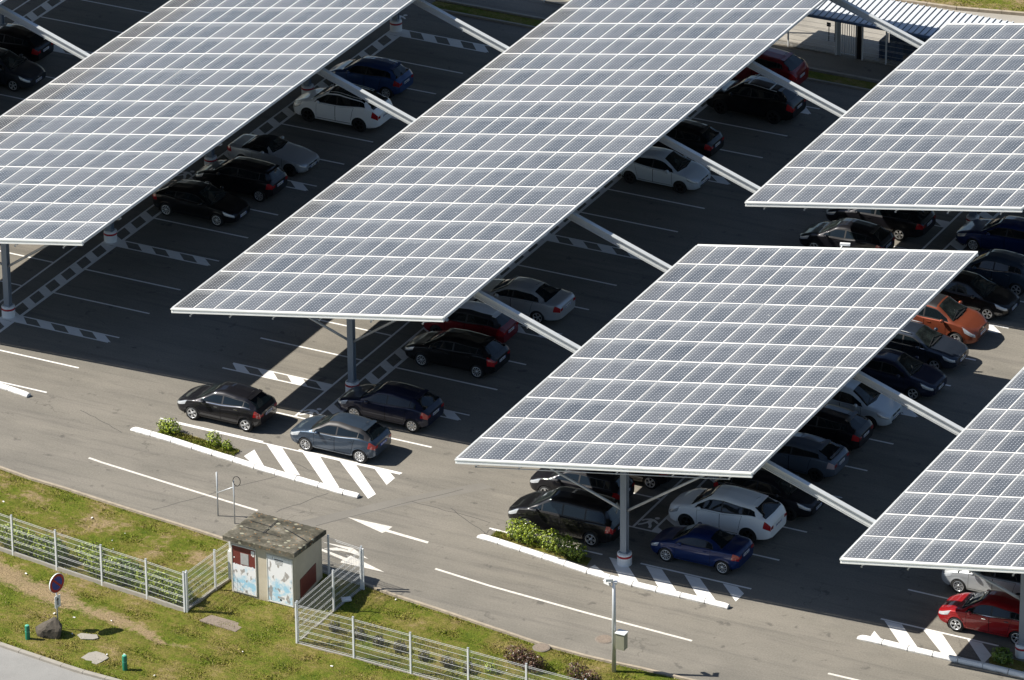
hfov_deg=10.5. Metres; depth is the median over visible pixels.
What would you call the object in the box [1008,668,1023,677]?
kerb block
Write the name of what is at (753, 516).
parked car
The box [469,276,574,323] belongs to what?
parked car
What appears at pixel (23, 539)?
clipped shrub
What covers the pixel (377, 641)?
cut back shrub
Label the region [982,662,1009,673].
kerb block
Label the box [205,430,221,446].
laurel bush
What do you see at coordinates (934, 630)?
parking markings
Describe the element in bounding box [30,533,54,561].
clipped shrub
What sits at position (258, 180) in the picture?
parked car
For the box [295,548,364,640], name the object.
fence
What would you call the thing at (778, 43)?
fence
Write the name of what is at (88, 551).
clipped shrub
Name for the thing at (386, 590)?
kerb edging
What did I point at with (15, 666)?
street
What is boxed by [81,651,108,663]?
concrete slab
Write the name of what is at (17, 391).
kerb block
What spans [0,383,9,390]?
kerb block
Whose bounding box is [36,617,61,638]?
boulder
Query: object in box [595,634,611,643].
manhole cover
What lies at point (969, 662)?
kerb block
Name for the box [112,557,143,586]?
clipped shrub
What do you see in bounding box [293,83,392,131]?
parked car
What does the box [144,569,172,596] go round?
clipped shrub
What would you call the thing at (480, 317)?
parked car
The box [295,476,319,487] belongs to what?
kerb block
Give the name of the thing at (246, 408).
parked car
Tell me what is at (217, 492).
height gauge
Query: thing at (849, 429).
parked car
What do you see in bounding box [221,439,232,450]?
laurel bush
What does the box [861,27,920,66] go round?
fence
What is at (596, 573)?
kerb block
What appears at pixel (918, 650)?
kerb block
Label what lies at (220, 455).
kerb block
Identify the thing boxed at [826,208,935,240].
parked car
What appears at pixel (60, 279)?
parking markings
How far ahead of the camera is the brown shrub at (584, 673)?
208.89 m
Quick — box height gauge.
[216,472,240,523]
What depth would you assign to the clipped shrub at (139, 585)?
215.44 m
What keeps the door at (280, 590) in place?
in the technical building
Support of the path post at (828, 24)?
on the path
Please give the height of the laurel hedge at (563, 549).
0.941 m
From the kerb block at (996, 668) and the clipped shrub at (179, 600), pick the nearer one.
the kerb block at (996, 668)
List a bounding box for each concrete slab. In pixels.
[77,633,97,639]
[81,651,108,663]
[199,615,241,631]
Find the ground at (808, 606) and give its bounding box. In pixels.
[0,0,1023,679]
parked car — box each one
[0,23,53,61]
[0,48,45,91]
[152,178,249,226]
[177,381,276,431]
[195,156,287,201]
[227,134,319,176]
[290,412,390,462]
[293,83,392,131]
[328,56,412,98]
[338,381,443,432]
[405,328,509,378]
[423,300,517,342]
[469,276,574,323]
[508,486,619,546]
[530,468,634,503]
[620,146,710,193]
[629,472,674,488]
[650,522,753,574]
[653,119,723,161]
[669,484,786,542]
[705,74,805,123]
[713,467,823,520]
[731,47,808,84]
[769,432,848,481]
[798,404,872,451]
[799,218,894,248]
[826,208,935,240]
[827,379,901,428]
[852,348,946,399]
[884,320,968,369]
[911,293,988,343]
[938,589,1019,644]
[940,270,1019,319]
[941,569,1020,595]
[956,215,1023,254]
[963,249,1023,295]
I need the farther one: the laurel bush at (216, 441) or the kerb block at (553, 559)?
the laurel bush at (216, 441)
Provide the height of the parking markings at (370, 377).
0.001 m
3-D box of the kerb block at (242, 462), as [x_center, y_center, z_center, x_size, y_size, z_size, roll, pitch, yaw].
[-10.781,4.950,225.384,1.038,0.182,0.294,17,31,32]
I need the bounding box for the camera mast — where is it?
[603,578,628,672]
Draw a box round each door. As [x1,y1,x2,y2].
[231,543,256,596]
[266,554,293,607]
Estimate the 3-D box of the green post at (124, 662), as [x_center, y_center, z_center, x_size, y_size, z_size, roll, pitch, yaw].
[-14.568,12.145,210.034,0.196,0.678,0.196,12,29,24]
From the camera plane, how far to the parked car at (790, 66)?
258.87 m
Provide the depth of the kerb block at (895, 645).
211.22 m
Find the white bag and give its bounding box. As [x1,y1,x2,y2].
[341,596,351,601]
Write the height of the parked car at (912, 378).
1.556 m
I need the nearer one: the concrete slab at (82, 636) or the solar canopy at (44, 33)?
the concrete slab at (82, 636)
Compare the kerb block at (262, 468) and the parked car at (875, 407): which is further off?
the parked car at (875, 407)
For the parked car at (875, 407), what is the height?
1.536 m
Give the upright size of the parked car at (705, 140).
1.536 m
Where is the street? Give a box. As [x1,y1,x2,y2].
[0,647,101,679]
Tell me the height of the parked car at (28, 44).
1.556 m
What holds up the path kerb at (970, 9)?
on the ground at (808, 606)
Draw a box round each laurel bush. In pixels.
[156,417,181,434]
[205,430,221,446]
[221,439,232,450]
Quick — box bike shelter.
[806,0,1013,61]
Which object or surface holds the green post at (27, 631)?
on the grass verge at (153, 632)
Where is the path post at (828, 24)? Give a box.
[827,22,830,40]
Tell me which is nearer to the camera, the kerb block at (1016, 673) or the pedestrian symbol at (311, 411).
the kerb block at (1016, 673)
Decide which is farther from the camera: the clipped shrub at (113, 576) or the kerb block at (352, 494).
the kerb block at (352, 494)
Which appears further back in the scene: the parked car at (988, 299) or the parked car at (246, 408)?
the parked car at (988, 299)
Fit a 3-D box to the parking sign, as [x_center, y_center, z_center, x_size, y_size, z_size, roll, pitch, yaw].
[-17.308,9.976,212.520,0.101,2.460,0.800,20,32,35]
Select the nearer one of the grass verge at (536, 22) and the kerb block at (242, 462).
the kerb block at (242, 462)
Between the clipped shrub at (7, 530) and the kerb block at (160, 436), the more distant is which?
the kerb block at (160, 436)
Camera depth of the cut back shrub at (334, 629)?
212.56 m
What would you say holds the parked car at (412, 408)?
on the ground at (808, 606)
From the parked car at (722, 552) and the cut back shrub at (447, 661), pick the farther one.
the parked car at (722, 552)
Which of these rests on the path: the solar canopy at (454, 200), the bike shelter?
the bike shelter
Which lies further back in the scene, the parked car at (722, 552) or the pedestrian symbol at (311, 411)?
the pedestrian symbol at (311, 411)
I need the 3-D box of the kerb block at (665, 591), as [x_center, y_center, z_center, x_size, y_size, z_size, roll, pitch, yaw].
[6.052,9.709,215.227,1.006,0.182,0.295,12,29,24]
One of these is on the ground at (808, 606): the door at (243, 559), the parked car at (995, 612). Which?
the parked car at (995, 612)
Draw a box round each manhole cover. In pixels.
[533,643,549,651]
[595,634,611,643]
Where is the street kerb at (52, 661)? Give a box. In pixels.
[0,642,120,679]
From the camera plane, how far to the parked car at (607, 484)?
221.47 m
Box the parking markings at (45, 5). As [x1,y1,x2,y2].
[0,0,149,99]
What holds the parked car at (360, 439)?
on the ground at (808, 606)
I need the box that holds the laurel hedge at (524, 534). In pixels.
[505,516,543,546]
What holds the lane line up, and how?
on the ground at (808, 606)
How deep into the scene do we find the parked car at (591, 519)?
218.87 m
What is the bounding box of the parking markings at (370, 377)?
[161,104,819,473]
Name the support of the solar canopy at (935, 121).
on the ground at (808, 606)
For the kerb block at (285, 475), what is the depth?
224.29 m
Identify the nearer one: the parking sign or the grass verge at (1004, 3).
the parking sign
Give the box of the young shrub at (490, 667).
[484,661,498,673]
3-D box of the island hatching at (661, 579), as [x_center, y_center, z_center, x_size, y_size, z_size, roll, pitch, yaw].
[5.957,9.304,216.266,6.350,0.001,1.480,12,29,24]
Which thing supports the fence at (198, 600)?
on the grass verge at (153, 632)
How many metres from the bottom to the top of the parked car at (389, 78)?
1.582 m
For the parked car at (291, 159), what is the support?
on the ground at (808, 606)
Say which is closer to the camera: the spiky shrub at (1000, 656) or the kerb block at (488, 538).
the spiky shrub at (1000, 656)
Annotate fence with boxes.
[0,513,187,612]
[185,542,230,610]
[294,602,586,679]
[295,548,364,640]
[322,535,361,583]
[543,0,836,54]
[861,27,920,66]
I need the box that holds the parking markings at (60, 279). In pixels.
[0,29,490,392]
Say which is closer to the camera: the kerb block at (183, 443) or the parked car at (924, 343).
the kerb block at (183, 443)
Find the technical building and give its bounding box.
[222,512,325,607]
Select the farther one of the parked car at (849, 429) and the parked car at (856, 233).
the parked car at (856, 233)
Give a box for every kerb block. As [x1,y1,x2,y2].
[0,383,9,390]
[7,386,30,397]
[130,427,151,436]
[150,431,172,442]
[170,437,192,448]
[191,444,213,455]
[212,450,233,461]
[233,457,255,468]
[254,463,275,474]
[274,470,297,480]
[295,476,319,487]
[317,482,344,494]
[343,489,359,498]
[476,534,499,544]
[498,539,521,551]
[520,546,543,558]
[542,553,566,565]
[564,561,588,573]
[586,568,610,578]
[609,574,632,585]
[632,581,657,591]
[656,586,681,597]
[680,592,705,603]
[704,598,729,608]
[857,635,882,644]
[881,639,908,650]
[907,645,933,656]
[932,651,959,662]
[957,657,983,667]
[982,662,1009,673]
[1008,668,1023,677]
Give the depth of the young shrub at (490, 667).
209.55 m
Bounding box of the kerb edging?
[0,0,881,679]
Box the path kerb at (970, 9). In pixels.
[892,0,1023,15]
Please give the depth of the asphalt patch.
222.34 m
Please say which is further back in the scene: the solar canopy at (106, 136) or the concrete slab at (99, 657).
the solar canopy at (106, 136)
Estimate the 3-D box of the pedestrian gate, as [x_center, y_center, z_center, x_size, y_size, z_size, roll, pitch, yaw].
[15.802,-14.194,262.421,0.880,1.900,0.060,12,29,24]
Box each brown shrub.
[503,644,547,672]
[565,661,602,679]
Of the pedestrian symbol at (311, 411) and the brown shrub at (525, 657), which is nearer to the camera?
the brown shrub at (525, 657)
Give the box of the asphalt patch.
[228,446,492,526]
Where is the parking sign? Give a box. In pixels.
[49,573,63,618]
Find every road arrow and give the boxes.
[322,542,382,571]
[348,517,427,542]
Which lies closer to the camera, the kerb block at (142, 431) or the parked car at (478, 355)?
the kerb block at (142, 431)
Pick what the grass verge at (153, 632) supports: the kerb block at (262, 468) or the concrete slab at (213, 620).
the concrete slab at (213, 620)
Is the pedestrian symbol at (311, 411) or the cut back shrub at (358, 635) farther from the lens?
the pedestrian symbol at (311, 411)
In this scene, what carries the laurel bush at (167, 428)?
on the planting bed
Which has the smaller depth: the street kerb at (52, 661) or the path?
the street kerb at (52, 661)
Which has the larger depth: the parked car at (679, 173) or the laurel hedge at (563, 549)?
the parked car at (679, 173)
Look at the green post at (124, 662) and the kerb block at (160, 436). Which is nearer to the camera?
the green post at (124, 662)
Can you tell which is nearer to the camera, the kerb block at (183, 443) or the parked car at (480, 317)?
the kerb block at (183, 443)
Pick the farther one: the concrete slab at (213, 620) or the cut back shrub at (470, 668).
the concrete slab at (213, 620)
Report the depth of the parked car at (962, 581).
214.41 m
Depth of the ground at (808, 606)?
229.94 m
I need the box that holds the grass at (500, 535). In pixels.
[491,530,513,540]
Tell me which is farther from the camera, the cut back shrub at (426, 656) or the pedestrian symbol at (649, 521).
the pedestrian symbol at (649, 521)
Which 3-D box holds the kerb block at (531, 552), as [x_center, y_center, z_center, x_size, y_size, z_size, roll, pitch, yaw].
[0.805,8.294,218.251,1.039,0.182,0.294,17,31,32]
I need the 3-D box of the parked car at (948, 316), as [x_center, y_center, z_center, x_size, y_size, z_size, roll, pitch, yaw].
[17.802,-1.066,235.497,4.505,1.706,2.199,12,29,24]
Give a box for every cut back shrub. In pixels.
[328,619,340,632]
[354,627,366,638]
[372,634,384,645]
[391,640,406,652]
[418,649,428,661]
[439,655,454,667]
[461,661,474,673]
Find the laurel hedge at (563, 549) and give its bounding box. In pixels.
[538,528,587,561]
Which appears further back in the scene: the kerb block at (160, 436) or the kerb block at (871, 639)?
the kerb block at (160, 436)
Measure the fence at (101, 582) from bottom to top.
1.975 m
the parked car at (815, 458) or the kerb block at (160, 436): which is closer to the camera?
the parked car at (815, 458)
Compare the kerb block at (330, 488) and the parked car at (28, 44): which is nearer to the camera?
the kerb block at (330, 488)
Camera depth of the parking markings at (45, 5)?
268.23 m
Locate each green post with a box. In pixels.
[25,624,29,639]
[122,654,126,670]
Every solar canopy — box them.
[0,0,89,59]
[0,0,508,318]
[170,0,924,391]
[454,242,977,566]
[745,23,1023,221]
[840,367,1023,658]
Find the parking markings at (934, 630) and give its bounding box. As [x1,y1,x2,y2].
[881,589,998,645]
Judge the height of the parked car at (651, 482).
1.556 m
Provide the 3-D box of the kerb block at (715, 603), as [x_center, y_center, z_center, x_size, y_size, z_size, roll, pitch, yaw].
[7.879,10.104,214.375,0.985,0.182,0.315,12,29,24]
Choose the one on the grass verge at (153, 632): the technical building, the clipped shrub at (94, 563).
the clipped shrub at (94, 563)
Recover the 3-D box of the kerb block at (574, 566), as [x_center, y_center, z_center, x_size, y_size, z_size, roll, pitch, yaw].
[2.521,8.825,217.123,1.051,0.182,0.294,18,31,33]
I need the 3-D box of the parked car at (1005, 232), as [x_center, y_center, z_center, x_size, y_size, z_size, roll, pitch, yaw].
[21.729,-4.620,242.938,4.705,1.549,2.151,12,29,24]
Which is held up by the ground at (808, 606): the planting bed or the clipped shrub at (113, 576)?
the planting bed
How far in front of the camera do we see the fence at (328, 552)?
216.12 m
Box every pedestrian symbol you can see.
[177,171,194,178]
[299,408,320,416]
[638,517,659,527]
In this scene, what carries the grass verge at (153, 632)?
on the ground at (808, 606)
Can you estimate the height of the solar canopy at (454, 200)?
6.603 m
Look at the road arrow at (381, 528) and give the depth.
220.34 m
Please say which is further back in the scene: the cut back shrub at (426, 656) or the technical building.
the technical building
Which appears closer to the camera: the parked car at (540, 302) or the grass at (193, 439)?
the grass at (193, 439)
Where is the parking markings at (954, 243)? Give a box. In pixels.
[492,211,1023,588]
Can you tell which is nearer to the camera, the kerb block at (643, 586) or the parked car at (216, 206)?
the kerb block at (643, 586)
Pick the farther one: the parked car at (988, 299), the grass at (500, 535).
the parked car at (988, 299)
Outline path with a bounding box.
[566,0,1023,62]
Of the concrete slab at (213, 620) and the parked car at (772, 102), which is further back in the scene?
the parked car at (772, 102)
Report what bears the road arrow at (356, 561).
on the ground at (808, 606)
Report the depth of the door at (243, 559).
214.83 m
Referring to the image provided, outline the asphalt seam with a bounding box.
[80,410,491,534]
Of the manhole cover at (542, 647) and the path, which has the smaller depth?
the manhole cover at (542, 647)
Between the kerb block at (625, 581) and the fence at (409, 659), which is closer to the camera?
the fence at (409, 659)
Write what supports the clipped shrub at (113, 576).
on the grass verge at (153, 632)
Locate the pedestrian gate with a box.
[839,23,856,57]
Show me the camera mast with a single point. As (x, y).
(619, 639)
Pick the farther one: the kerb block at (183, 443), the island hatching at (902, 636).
the kerb block at (183, 443)
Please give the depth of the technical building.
214.66 m
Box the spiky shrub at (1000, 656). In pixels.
[991,646,1013,663]
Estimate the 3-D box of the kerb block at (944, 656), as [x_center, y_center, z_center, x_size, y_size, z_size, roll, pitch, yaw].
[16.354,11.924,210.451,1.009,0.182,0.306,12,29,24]
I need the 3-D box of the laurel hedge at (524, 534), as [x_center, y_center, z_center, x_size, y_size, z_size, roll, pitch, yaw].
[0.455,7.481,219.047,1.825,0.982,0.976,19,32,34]
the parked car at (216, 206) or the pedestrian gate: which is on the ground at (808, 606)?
the parked car at (216, 206)
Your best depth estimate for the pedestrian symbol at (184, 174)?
251.26 m
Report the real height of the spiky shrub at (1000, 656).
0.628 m
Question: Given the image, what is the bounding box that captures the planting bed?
[157,430,1023,670]
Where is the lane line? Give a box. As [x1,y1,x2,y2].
[88,457,857,679]
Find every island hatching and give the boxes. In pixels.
[179,423,399,497]
[589,557,743,600]
[871,621,990,661]
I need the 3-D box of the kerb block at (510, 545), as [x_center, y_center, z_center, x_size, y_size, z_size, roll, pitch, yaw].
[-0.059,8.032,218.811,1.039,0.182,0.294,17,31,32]
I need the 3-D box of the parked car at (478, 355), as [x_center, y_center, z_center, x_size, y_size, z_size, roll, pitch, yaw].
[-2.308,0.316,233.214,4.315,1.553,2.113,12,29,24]
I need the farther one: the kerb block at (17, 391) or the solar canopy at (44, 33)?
the solar canopy at (44, 33)
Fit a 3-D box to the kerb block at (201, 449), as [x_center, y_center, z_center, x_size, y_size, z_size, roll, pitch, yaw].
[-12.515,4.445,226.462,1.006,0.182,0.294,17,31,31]
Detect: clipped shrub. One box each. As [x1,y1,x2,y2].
[0,522,25,549]
[13,527,37,554]
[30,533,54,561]
[39,537,69,564]
[75,541,106,562]
[83,552,108,576]
[104,555,133,583]
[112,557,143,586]
[131,568,155,592]
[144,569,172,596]
[161,577,192,604]
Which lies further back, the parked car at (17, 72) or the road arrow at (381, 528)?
the parked car at (17, 72)
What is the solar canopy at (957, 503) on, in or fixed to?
on the ground at (808, 606)
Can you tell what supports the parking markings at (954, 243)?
on the ground at (808, 606)
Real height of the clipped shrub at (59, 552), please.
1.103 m
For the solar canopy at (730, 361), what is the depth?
220.58 m
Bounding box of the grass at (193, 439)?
[161,429,239,455]
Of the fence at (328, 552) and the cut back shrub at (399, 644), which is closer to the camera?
the cut back shrub at (399, 644)
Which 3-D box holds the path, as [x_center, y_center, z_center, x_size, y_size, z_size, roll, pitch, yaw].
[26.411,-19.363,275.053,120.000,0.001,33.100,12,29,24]
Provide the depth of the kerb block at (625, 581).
216.00 m
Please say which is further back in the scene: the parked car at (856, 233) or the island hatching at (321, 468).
the parked car at (856, 233)
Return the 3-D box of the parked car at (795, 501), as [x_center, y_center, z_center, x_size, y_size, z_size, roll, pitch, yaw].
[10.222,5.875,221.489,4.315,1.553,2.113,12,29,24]
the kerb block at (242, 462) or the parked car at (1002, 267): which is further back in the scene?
the parked car at (1002, 267)
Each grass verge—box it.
[0,469,679,679]
[432,1,877,88]
[917,0,1023,11]

